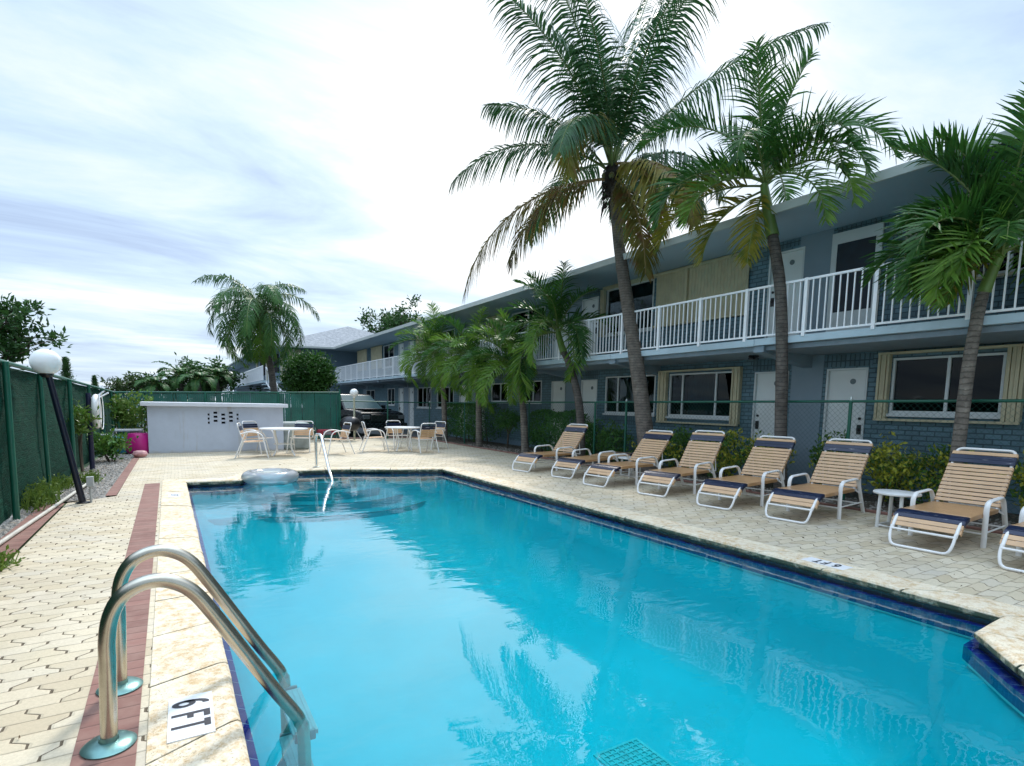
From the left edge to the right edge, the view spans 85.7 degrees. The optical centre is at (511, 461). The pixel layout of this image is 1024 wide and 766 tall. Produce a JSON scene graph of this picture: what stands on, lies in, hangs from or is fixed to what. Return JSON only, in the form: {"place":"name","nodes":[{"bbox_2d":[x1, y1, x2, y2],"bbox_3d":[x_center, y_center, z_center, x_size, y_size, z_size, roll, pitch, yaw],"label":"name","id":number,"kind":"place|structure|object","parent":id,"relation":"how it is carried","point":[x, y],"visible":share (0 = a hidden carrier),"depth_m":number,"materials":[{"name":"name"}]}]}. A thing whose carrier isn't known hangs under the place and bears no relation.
{"place":"outdoors","nodes":[
{"label":"outdoors","id":0,"kind":"place"},
{"bbox_2d":[116,418,459,437],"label":"parking lot","id":1,"kind":"structure","parent":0,"point":[373,433],"depth_m":25.76,"materials":[{"name":"asphalt"}]},
{"bbox_2d":[98,369,169,404],"bbox_3d":[-25.866,-4.581,37.777,4.388,3.506,3.811,-2,7,-31],"label":"leafy tree","id":2,"kind":"object","parent":1,"relation":"on","point":[117,384],"visible":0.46,"depth_m":37.04,"materials":[{"name":"green plant"}]},
{"bbox_2d":[132,372,177,399],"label":"distant palm","id":3,"kind":"object","parent":1,"relation":"on","point":[154,385],"visible":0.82,"depth_m":36.37,"materials":[{"name":"green plant"}]},
{"bbox_2d":[151,360,199,396],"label":"distant palm","id":4,"kind":"object","parent":1,"relation":"on","point":[173,377],"visible":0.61,"depth_m":38.68,"materials":[{"name":"green plant"}]},
{"bbox_2d":[123,352,262,402],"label":"leafy tree","id":5,"kind":"object","parent":1,"relation":"on","point":[223,383],"visible":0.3,"depth_m":41.29,"materials":[{"name":"green plant"}]},
{"bbox_2d":[178,368,219,399],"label":"distant palm","id":6,"kind":"object","parent":1,"relation":"on","point":[195,383],"visible":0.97,"depth_m":36.73,"materials":[{"name":"green plant"}]},
{"bbox_2d":[195,365,235,394],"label":"distant palm","id":7,"kind":"object","parent":1,"relation":"on","point":[218,372],"visible":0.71,"depth_m":40.12,"materials":[{"name":"green plant"}]},
{"bbox_2d":[191,273,319,402],"bbox_3d":[-10.127,-3.984,21.570,4.107,6.135,4.291,2,6,10],"label":"queen palm","id":8,"kind":"object","parent":1,"relation":"on","point":[252,317],"visible":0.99,"depth_m":20.97,"materials":[{"name":"green plant"}]},
{"bbox_2d":[273,345,343,413],"bbox_3d":[-9.126,-3.196,24.651,2.961,3.912,2.789,-2,7,-31],"label":"round tree","id":9,"kind":"object","parent":1,"relation":"on","point":[308,372],"visible":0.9,"depth_m":24.01,"materials":[{"name":"green plant"}]},
{"bbox_2d":[298,393,406,435],"bbox_3d":[-7.614,-2.158,25.003,6.174,1.792,2.509,6,8,39],"label":"parked truck","id":10,"kind":"object","parent":1,"relation":"on","point":[376,415],"visible":0.4,"depth_m":23.45,"materials":[{"name":"black paint"}]},
{"bbox_2d":[355,294,423,333],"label":"leafy tree","id":11,"kind":"object","parent":1,"relation":"on","point":[388,320],"visible":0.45,"depth_m":57.78,"materials":[{"name":"green plant"}]},
{"bbox_2d":[228,326,373,420],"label":"wing building","id":12,"kind":"structure","parent":0,"point":[326,342],"depth_m":37.55,"materials":[{"name":"paint"}]},
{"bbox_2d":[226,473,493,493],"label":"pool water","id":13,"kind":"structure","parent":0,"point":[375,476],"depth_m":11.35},
{"bbox_2d":[241,468,298,485],"bbox_3d":[-4.564,0.288,10.433,1.015,0.248,1.015,-2,7,-31],"label":"pool float","id":14,"kind":"object","parent":13,"relation":"on","point":[294,474],"visible":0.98,"depth_m":10.48,"materials":[{"name":"clear plastic"}]},
{"bbox_2d":[10,400,1012,559],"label":"ground","id":15,"kind":"structure","parent":0,"point":[44,524],"depth_m":7.37,"materials":[{"name":"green plant"}]},
{"bbox_2d":[0,503,64,560],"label":"brick border","id":16,"kind":"object","parent":15,"relation":"on","point":[19,540],"visible":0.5,"depth_m":5.94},
{"bbox_2d":[0,545,25,570],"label":"weed clump","id":17,"kind":"object","parent":16,"relation":"on","point":[3,563],"visible":1,"depth_m":4.67,"materials":[{"name":"green plant"}]},
{"bbox_2d":[0,483,85,545],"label":"plastic pipe","id":18,"kind":"object","parent":16,"relation":"on","point":[21,528],"visible":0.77,"depth_m":6.32,"materials":[{"name":"plastic"}]},
{"bbox_2d":[0,292,72,370],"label":"leafy tree","id":19,"kind":"object","parent":15,"relation":"on","point":[12,348],"visible":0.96,"depth_m":11.57,"materials":[{"name":"green plant"}]},
{"bbox_2d":[19,475,63,512],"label":"weed clump","id":20,"kind":"object","parent":15,"relation":"on","point":[43,495],"visible":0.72,"depth_m":7.26,"materials":[{"name":"green plant"}]},
{"bbox_2d":[0,359,115,524],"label":"screened fence","id":21,"kind":"object","parent":15,"relation":"on","point":[32,448],"visible":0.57,"depth_m":7.65,"materials":[{"name":"fabric"}]},
{"bbox_2d":[49,453,133,502],"bbox_3d":[-9.194,-0.013,12.719,0.720,0.001,12.050,-2,7,-31],"label":"gravel bed","id":22,"kind":"object","parent":15,"relation":"on","point":[104,474],"visible":0.17,"depth_m":10.67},
{"bbox_2d":[51,473,73,490],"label":"weed clump","id":23,"kind":"object","parent":22,"relation":"on","point":[67,483],"visible":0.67,"depth_m":8.69,"materials":[{"name":"green plant"}]},
{"bbox_2d":[66,399,101,472],"bbox_3d":[-8.257,-0.492,10.579,1.000,1.447,0.693,5,7,36],"label":"fence plant","id":24,"kind":"object","parent":22,"relation":"on","point":[81,416],"visible":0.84,"depth_m":10.58,"materials":[{"name":"green plant"}]},
{"bbox_2d":[85,393,94,469],"bbox_3d":[-8.435,-0.593,11.041,0.086,1.540,0.090,-2,7,-31],"label":"buoy post","id":25,"kind":"object","parent":22,"relation":"on","point":[90,441],"visible":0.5,"depth_m":11.03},
{"bbox_2d":[87,424,138,461],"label":"fence plant","id":26,"kind":"object","parent":22,"relation":"on","point":[107,447],"visible":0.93,"depth_m":12.41,"materials":[{"name":"green plant"}]},
{"bbox_2d":[104,389,153,432],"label":"fence plant","id":27,"kind":"object","parent":22,"relation":"on","point":[124,416],"visible":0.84,"depth_m":15.11,"materials":[{"name":"green plant"}]},
{"bbox_2d":[0,443,1014,538],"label":"loose stones","id":28,"kind":"object","parent":22,"relation":"on","point":[96,491],"visible":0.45,"depth_m":9.00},
{"bbox_2d":[388,301,463,440],"bbox_3d":[-3.249,-3.447,21.737,3.180,5.310,3.641,-2,7,-31],"label":"christmas palm","id":29,"kind":"object","parent":15,"relation":"on","point":[429,331],"visible":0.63,"depth_m":21.23,"materials":[{"name":"green plant"}]},
{"bbox_2d":[420,306,502,446],"bbox_3d":[-1.619,-2.839,19.081,3.095,4.716,3.718,-2,7,-31],"label":"christmas palm","id":30,"kind":"object","parent":15,"relation":"on","point":[463,347],"visible":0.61,"depth_m":18.77,"materials":[{"name":"green plant"}]},
{"bbox_2d":[455,307,538,452],"bbox_3d":[-0.463,-2.358,16.440,3.489,4.331,2.130,5,7,36],"label":"christmas palm","id":31,"kind":"object","parent":15,"relation":"on","point":[509,346],"visible":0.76,"depth_m":16.29,"materials":[{"name":"green plant"}]},
{"bbox_2d":[145,467,1023,765],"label":"pool coping","id":32,"kind":"object","parent":15,"relation":"on","point":[189,657],"visible":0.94,"depth_m":3.88,"materials":[{"name":"stone"}]},
{"bbox_2d":[167,691,215,743],"bbox_3d":[-1.466,1.158,2.522,0.180,0.008,0.385,-2,7,-31],"label":"depth marker","id":33,"kind":"object","parent":32,"relation":"on","point":[191,716],"visible":1,"depth_m":2.50,"materials":[{"name":"white tile"}]},
{"bbox_2d":[187,472,1023,685],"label":"pool waterline wall","id":34,"kind":"structure","parent":32,"relation":"attached to","point":[1018,678],"depth_m":5.45,"materials":[{"name":"tile"}]},
{"bbox_2d":[335,126,1023,513],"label":"motel building","id":35,"kind":"structure","parent":15,"relation":"on","point":[707,330],"depth_m":10.64,"materials":[{"name":"paint"}]},
{"bbox_2d":[417,387,430,408],"bbox_3d":[-4.319,-3.124,27.184,0.120,1.045,1.830,-2,7,-31],"label":"window","id":36,"kind":"structure","parent":35,"relation":"in","point":[423,394],"depth_m":27.27,"materials":[{"name":"white glass"}]},
{"bbox_2d":[491,383,507,401],"bbox_3d":[-0.449,-2.602,20.889,0.075,0.710,1.240,-2,7,-31],"label":"window","id":37,"kind":"structure","parent":35,"relation":"in","point":[497,395],"depth_m":20.99,"materials":[{"name":"white glass"}]},
{"bbox_2d":[512,306,545,341],"bbox_3d":[0.564,-4.588,19.078,0.075,1.250,2.100,-2,7,-31],"label":"window frame","id":38,"kind":"structure","parent":35,"relation":"in","point":[522,313],"depth_m":19.29,"materials":[{"name":"white glass"}]},
{"bbox_2d":[550,381,565,443],"bbox_3d":[1.502,-1.554,17.762,0.100,2.040,0.740,-2,7,-31],"label":"door","id":39,"kind":"structure","parent":35,"relation":"in","point":[558,388],"depth_m":17.76,"materials":[{"name":"white metal"}]},
{"bbox_2d":[581,379,597,444],"bbox_3d":[2.302,-1.405,16.455,0.100,2.040,0.740,-2,7,-31],"label":"door","id":40,"kind":"structure","parent":35,"relation":"in","point":[588,387],"depth_m":16.41,"materials":[{"name":"white metal"}]},
{"bbox_2d":[582,296,598,355],"bbox_3d":[2.315,-3.840,16.260,0.100,1.895,0.750,-2,7,-31],"label":"door","id":41,"kind":"structure","parent":35,"relation":"in","point":[591,305],"depth_m":16.18,"materials":[{"name":"white metal"}]},
{"bbox_2d":[602,375,655,416],"bbox_3d":[3.170,-1.778,14.940,0.120,1.075,2.000,-2,7,-31],"label":"window frame","id":42,"kind":"structure","parent":35,"relation":"in","point":[618,388],"depth_m":15.19,"materials":[{"name":"white glass"}]},
{"bbox_2d":[604,279,654,336],"bbox_3d":[3.141,-4.079,14.824,0.120,1.295,1.880,-2,7,-31],"label":"window frame","id":43,"kind":"structure","parent":35,"relation":"in","point":[643,292],"depth_m":14.56,"materials":[{"name":"white metal"}]},
{"bbox_2d":[665,371,731,420],"bbox_3d":[4.474,-1.561,13.001,0.320,1.240,2.030,-2,7,-31],"label":"window frame","id":44,"kind":"structure","parent":35,"relation":"in","point":[705,386],"depth_m":12.94,"materials":[{"name":"white metal"}]},
{"bbox_2d":[750,371,788,463],"bbox_3d":[5.351,-0.834,11.471,0.100,2.040,0.760,-2,7,-31],"label":"door","id":45,"kind":"structure","parent":35,"relation":"in","point":[764,382],"depth_m":11.56,"materials":[{"name":"white metal"}]},
{"bbox_2d":[764,246,805,337],"bbox_3d":[5.484,-3.248,11.082,0.100,1.895,0.750,-2,7,-31],"label":"door","id":46,"kind":"structure","parent":35,"relation":"in","point":[793,259],"depth_m":10.97,"materials":[{"name":"white metal"}]},
{"bbox_2d":[820,367,868,476],"bbox_3d":[6.133,-0.688,10.193,0.100,2.040,0.730,-2,7,-31],"label":"door","id":47,"kind":"structure","parent":35,"relation":"in","point":[842,383],"depth_m":10.16,"materials":[{"name":"white metal"}]},
{"bbox_2d":[826,222,884,331],"bbox_3d":[6.123,-3.154,9.899,0.036,1.975,0.860,-2,7,-31],"label":"door","id":48,"kind":"structure","parent":35,"relation":"in","point":[848,247],"depth_m":9.90,"materials":[{"name":"white metal"}]},
{"bbox_2d":[886,352,1006,418],"bbox_3d":[6.904,-1.194,8.829,0.120,0.985,1.590,-2,7,-31],"label":"window frame","id":49,"kind":"structure","parent":35,"relation":"in","point":[931,377],"depth_m":8.86,"materials":[{"name":"white glass"}]},
{"bbox_2d":[926,200,1023,282],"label":"window frame","id":50,"kind":"structure","parent":35,"relation":"in","point":[1003,270],"depth_m":8.14,"materials":[{"name":"white metal"}]},
{"bbox_2d":[434,440,1002,534],"bbox_3d":[2.171,0.153,13.001,0.079,0.062,23.390,-2,7,-31],"label":"bed edging","id":51,"kind":"object","parent":15,"relation":"on","point":[886,513],"visible":0.24,"depth_m":8.64,"materials":[{"name":"concrete"}]},
{"bbox_2d":[0,438,1023,765],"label":"pool deck","id":52,"kind":"structure","parent":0,"point":[52,594],"depth_m":5.63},
{"bbox_2d":[29,349,93,503],"bbox_3d":[-6.004,-0.433,7.358,0.580,2.081,0.333,-9,11,-59],"label":"globe lamp","id":53,"kind":"object","parent":52,"relation":"on","point":[46,364],"visible":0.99,"depth_m":7.25,"materials":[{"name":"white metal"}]},
{"bbox_2d":[70,483,159,765],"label":"brick strip","id":54,"kind":"object","parent":52,"relation":"on","point":[143,534],"visible":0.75,"depth_m":3.11,"materials":[{"name":"brick"}]},
{"bbox_2d":[105,457,139,495],"bbox_3d":[-7.747,0.159,11.151,0.135,0.001,7.050,-2,7,-31],"label":"brick edging","id":55,"kind":"object","parent":52,"relation":"on","point":[118,483],"visible":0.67,"depth_m":9.87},
{"bbox_2d":[125,433,148,453],"bbox_3d":[-9.829,-0.486,14.544,0.627,0.520,0.660,-2,7,-31],"label":"plastic bin","id":56,"kind":"object","parent":52,"relation":"on","point":[142,442],"visible":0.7,"depth_m":14.30,"materials":[{"name":"plastic"}]},
{"bbox_2d":[79,544,317,765],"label":"pool ladder","id":57,"kind":"object","parent":52,"relation":"on","point":[299,729],"visible":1,"depth_m":2.60,"materials":[{"name":"metal"}]},
{"bbox_2d":[140,402,287,453],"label":"pump enclosure wall","id":58,"kind":"structure","parent":52,"relation":"on","point":[182,427],"depth_m":15.06,"materials":[{"name":"paint"}]},
{"bbox_2d":[115,389,340,438],"bbox_3d":[-9.533,-1.665,19.267,7.016,1.910,0.091,-2,7,-31],"label":"slatted fence","id":59,"kind":"object","parent":52,"relation":"on","point":[305,406],"visible":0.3,"depth_m":20.13,"materials":[{"name":"green plastic"}]},
{"bbox_2d":[235,422,270,457],"bbox_3d":[-6.576,-0.543,14.000,0.790,0.880,0.648,-1,6,-19],"label":"patio chair","id":60,"kind":"object","parent":52,"relation":"on","point":[242,435],"visible":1,"depth_m":13.84,"materials":[{"name":"white metal"}]},
{"bbox_2d":[240,421,278,453],"bbox_3d":[-6.968,-0.671,15.171,0.790,0.880,0.648,3,6,18],"label":"patio chair","id":61,"kind":"object","parent":52,"relation":"on","point":[248,427],"visible":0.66,"depth_m":15.18,"materials":[{"name":"white metal"}]},
{"bbox_2d":[259,427,307,455],"bbox_3d":[-6.057,-0.521,14.669,1.208,0.732,1.208,-2,7,-31],"label":"patio table","id":62,"kind":"object","parent":52,"relation":"on","point":[274,429],"visible":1,"depth_m":14.49,"materials":[{"name":"white plastic"}]},
{"bbox_2d":[283,421,309,449],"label":"concrete block wall","id":63,"kind":"structure","parent":52,"relation":"on","point":[300,443],"depth_m":16.41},
{"bbox_2d":[286,421,314,452],"bbox_3d":[-5.987,-0.708,15.712,0.648,0.880,0.790,0,6,-6],"label":"patio chair","id":64,"kind":"object","parent":52,"relation":"on","point":[310,430],"visible":0.81,"depth_m":15.91,"materials":[{"name":"white metal"}]},
{"bbox_2d":[319,422,354,454],"bbox_3d":[-4.861,-0.647,15.330,0.790,0.880,0.648,-4,8,-39],"label":"patio chair","id":65,"kind":"object","parent":52,"relation":"on","point":[344,431],"visible":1,"depth_m":15.36,"materials":[{"name":"white metal"}]},
{"bbox_2d":[408,423,439,453],"bbox_3d":[-2.616,-0.711,16.376,0.648,0.880,0.790,-3,7,-37],"label":"patio chair","id":66,"kind":"object","parent":52,"relation":"on","point":[427,435],"visible":1,"depth_m":16.21,"materials":[{"name":"white metal"}]},
{"bbox_2d":[512,423,587,471],"bbox_3d":[0.899,-0.338,12.671,1.959,1.034,0.733,-4,8,-43],"label":"sun lounger","id":67,"kind":"object","parent":52,"relation":"on","point":[572,444],"visible":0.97,"depth_m":12.86,"materials":[{"name":"white metal"}]},
{"bbox_2d":[551,448,632,478],"bbox_3d":[1.782,0.012,11.860,0.733,0.538,2.265,7,8,44],"label":"sun lounger","id":68,"kind":"object","parent":52,"relation":"on","point":[573,462],"visible":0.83,"depth_m":11.38,"materials":[{"name":"white metal"}]},
{"bbox_2d":[192,479,1023,765],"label":"pool basin","id":69,"kind":"object","parent":52,"relation":"in","point":[447,623],"visible":0.73,"depth_m":5.54,"materials":[{"name":"paint"}]},
{"bbox_2d":[207,516,239,525],"bbox_3d":[-5.268,1.309,9.766,0.770,0.700,0.600,-2,7,-31],"label":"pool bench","id":70,"kind":"object","parent":69,"relation":"in","point":[226,520],"visible":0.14,"depth_m":9.58,"materials":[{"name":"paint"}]},
{"bbox_2d":[258,501,425,522],"bbox_3d":[-4.112,1.115,12.159,4.704,0.640,4.200,-2,7,-31],"label":"pool step","id":71,"kind":"object","parent":69,"relation":"on","point":[301,517],"visible":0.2,"depth_m":10.40,"materials":[{"name":"paint"}]},
{"bbox_2d":[261,494,402,512],"bbox_3d":[-4.111,1.046,12.152,3.696,0.780,3.300,-2,7,-31],"label":"pool step","id":72,"kind":"object","parent":71,"relation":"on","point":[280,506],"visible":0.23,"depth_m":10.71,"materials":[{"name":"paint"}]},
{"bbox_2d":[314,433,334,502],"bbox_3d":[-3.887,0.249,11.467,0.149,1.616,1.781,-2,7,-31],"label":"step handrail","id":73,"kind":"object","parent":72,"relation":"on","point":[328,467],"visible":0.91,"depth_m":11.34,"materials":[{"name":"metal"}]},
{"bbox_2d":[273,487,379,500],"bbox_3d":[-4.109,0.976,12.145,2.688,0.920,2.400,-2,7,-31],"label":"pool step","id":74,"kind":"object","parent":72,"relation":"on","point":[306,495],"visible":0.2,"depth_m":11.09,"materials":[{"name":"paint"}]},
{"bbox_2d":[292,480,357,490],"bbox_3d":[-4.108,0.906,12.137,1.680,1.060,1.500,-2,7,-31],"label":"pool step","id":75,"kind":"object","parent":74,"relation":"on","point":[338,485],"visible":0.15,"depth_m":11.41,"materials":[{"name":"paint"}]},
{"bbox_2d":[190,474,1023,713],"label":"pool tile band","id":76,"kind":"object","parent":69,"relation":"attached to","point":[1004,689],"visible":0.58,"depth_m":5.21,"materials":[{"name":"teal tile"}]},
{"bbox_2d":[188,474,1023,765],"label":"pool tile ledge","id":77,"kind":"object","parent":76,"relation":"on","point":[972,645],"visible":0.51,"depth_m":3.75,"materials":[{"name":"tile"}]},
{"bbox_2d":[192,478,1023,716],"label":"pool tile trim","id":78,"kind":"structure","parent":69,"relation":"on","point":[995,690],"depth_m":5.35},
{"bbox_2d":[593,737,674,765],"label":"drain grate","id":79,"kind":"object","parent":69,"relation":"on","point":[636,751],"visible":1,"depth_m":4.34,"materials":[{"name":"plastic"}]},
{"bbox_2d":[583,430,672,487],"bbox_3d":[2.254,-0.085,10.606,1.993,1.005,0.733,-4,8,-39],"label":"sun lounger","id":80,"kind":"object","parent":52,"relation":"on","point":[609,468],"visible":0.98,"depth_m":10.76,"materials":[{"name":"white metal"}]},
{"bbox_2d":[637,430,725,496],"bbox_3d":[2.991,-0.001,9.688,1.936,1.053,0.733,-4,8,-43],"label":"sun lounger","id":81,"kind":"object","parent":52,"relation":"on","point":[670,475],"visible":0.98,"depth_m":9.89,"materials":[{"name":"white metal"}]},
{"bbox_2d":[696,435,795,509],"bbox_3d":[3.687,0.135,8.640,1.970,1.025,0.733,-4,8,-40],"label":"sun lounger","id":82,"kind":"object","parent":52,"relation":"on","point":[737,484],"visible":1,"depth_m":8.82,"materials":[{"name":"white metal"}]},
{"bbox_2d":[765,438,873,523],"bbox_3d":[4.335,0.228,7.758,1.947,1.044,0.733,-4,7,-38],"label":"sun lounger","id":83,"kind":"object","parent":52,"relation":"on","point":[811,494],"visible":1,"depth_m":7.92,"materials":[{"name":"white metal"}]},
{"bbox_2d":[873,489,921,530],"bbox_3d":[4.825,0.609,6.944,0.510,0.456,0.510,-2,7,-31],"label":"side table","id":84,"kind":"object","parent":52,"relation":"on","point":[893,493],"visible":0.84,"depth_m":6.95,"materials":[{"name":"white plastic"}]},
{"bbox_2d":[888,447,1018,554],"bbox_3d":[5.073,0.394,6.324,1.959,1.034,0.733,-3,7,-35],"label":"sun lounger","id":85,"kind":"object","parent":52,"relation":"on","point":[954,517],"visible":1,"depth_m":6.46,"materials":[{"name":"white metal"}]},
{"bbox_2d":[997,507,1023,573],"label":"sun lounger","id":86,"kind":"object","parent":52,"relation":"on","point":[1015,532],"visible":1,"depth_m":5.24,"materials":[{"name":"white metal"}]},
{"bbox_2d":[0,0,1023,400],"label":"sky","id":87,"kind":"structure","parent":0,"point":[149,148],"materials":[{"name":"white"}]},
{"bbox_2d":[435,438,1018,530],"bbox_3d":[3.568,0.241,12.576,1.880,0.001,25.600,-2,7,-31],"label":"planting bed","id":88,"kind":"object","parent":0,"point":[874,498],"visible":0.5,"depth_m":9.60,"materials":[{"name":"soil"}]},
{"bbox_2d":[447,401,502,443],"bbox_3d":[-1.583,-1.538,21.344,1.117,1.588,3.477,-2,7,-31],"label":"clipped hedge","id":89,"kind":"object","parent":88,"relation":"on","point":[458,430],"visible":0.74,"depth_m":20.79,"materials":[{"name":"green plant"}]},
{"bbox_2d":[491,408,520,447],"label":"bush","id":90,"kind":"object","parent":88,"relation":"on","point":[510,417],"visible":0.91,"depth_m":18.37,"materials":[{"name":"green plant"}]},
{"bbox_2d":[496,259,617,462],"bbox_3d":[1.000,-2.575,14.896,2.814,5.122,3.501,-2,7,-31],"label":"christmas palm","id":91,"kind":"object","parent":88,"relation":"on","point":[558,311],"visible":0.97,"depth_m":14.25,"materials":[{"name":"green plant"}]},
{"bbox_2d":[529,408,589,456],"bbox_3d":[1.395,-0.884,16.424,1.060,1.407,2.336,-2,7,-31],"label":"clipped hedge","id":92,"kind":"object","parent":88,"relation":"on","point":[536,417],"visible":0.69,"depth_m":16.29,"materials":[{"name":"green plant"}]},
{"bbox_2d":[585,418,608,455],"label":"croton shrub","id":93,"kind":"object","parent":88,"relation":"on","point":[589,436],"visible":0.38,"depth_m":14.70,"materials":[{"name":"green plant"}]},
{"bbox_2d":[592,418,633,461],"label":"croton shrub","id":94,"kind":"object","parent":88,"relation":"on","point":[619,442],"visible":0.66,"depth_m":13.96,"materials":[{"name":"green plant"}]},
{"bbox_2d":[448,0,830,471],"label":"coconut palm","id":95,"kind":"object","parent":88,"relation":"on","point":[601,119],"visible":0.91,"depth_m":12.02,"materials":[{"name":"green plant"}]},
{"bbox_2d":[658,424,703,467],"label":"croton shrub","id":96,"kind":"object","parent":88,"relation":"on","point":[684,440],"visible":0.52,"depth_m":12.05,"materials":[{"name":"green plant"}]},
{"bbox_2d":[341,397,1023,523],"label":"chain link fence","id":97,"kind":"object","parent":88,"relation":"on","point":[851,401],"visible":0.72,"depth_m":9.63,"materials":[{"name":"green metal"}]},
{"bbox_2d":[691,427,752,477],"bbox_3d":[4.282,-0.164,11.237,1.082,1.150,1.383,-2,7,-31],"label":"croton shrub","id":98,"kind":"object","parent":88,"relation":"on","point":[728,459],"visible":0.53,"depth_m":11.02,"materials":[{"name":"green plant"}]},
{"bbox_2d":[732,430,796,487],"bbox_3d":[4.769,-0.058,10.399,0.950,1.133,1.122,-2,7,-31],"label":"croton shrub","id":99,"kind":"object","parent":88,"relation":"on","point":[750,448],"visible":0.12,"depth_m":10.44,"materials":[{"name":"green plant"}]},
{"bbox_2d":[633,31,905,488],"bbox_3d":[4.378,-3.208,9.819,3.931,7.556,4.244,-2,7,-31],"label":"christmas palm","id":100,"kind":"object","parent":88,"relation":"in","point":[773,153],"visible":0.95,"depth_m":9.31,"materials":[{"name":"green plant"}]},
{"bbox_2d":[807,429,858,496],"bbox_3d":[5.490,0.029,9.412,0.832,1.185,0.819,3,6,16],"label":"croton shrub","id":101,"kind":"object","parent":88,"relation":"on","point":[818,451],"visible":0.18,"depth_m":9.40,"materials":[{"name":"green plant"}]},
{"bbox_2d":[861,431,934,506],"bbox_3d":[5.890,0.133,8.503,0.938,1.181,0.962,3,6,18],"label":"croton shrub","id":102,"kind":"object","parent":88,"relation":"on","point":[894,472],"visible":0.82,"depth_m":8.43,"materials":[{"name":"green plant"}]},
{"bbox_2d":[859,81,1023,502],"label":"christmas palm","id":103,"kind":"object","parent":88,"relation":"on","point":[990,215],"visible":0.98,"depth_m":6.82,"materials":[{"name":"green plant"}]},
{"bbox_2d":[905,443,979,503],"bbox_3d":[6.304,0.238,8.050,0.975,1.083,0.848,-2,7,-31],"label":"croton shrub","id":104,"kind":"object","parent":88,"relation":"on","point":[931,473],"visible":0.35,"depth_m":8.07,"materials":[{"name":"green plant"}]},
{"bbox_2d":[998,450,1023,508],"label":"croton shrub","id":105,"kind":"object","parent":88,"relation":"on","point":[1017,478],"visible":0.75,"depth_m":7.22,"materials":[{"name":"green plant"}]},
{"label":"pole hook","id":106,"kind":"object","parent":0,"visible":0},
{"bbox_2d":[91,394,103,428],"bbox_3d":[-8.313,-1.005,11.068,0.148,0.725,0.736,-2,7,-31],"label":"ring buoy","id":107,"kind":"object","parent":106,"relation":"hanging from","point":[95,401],"visible":0.9,"depth_m":10.86,"materials":[{"name":"white plastic"}]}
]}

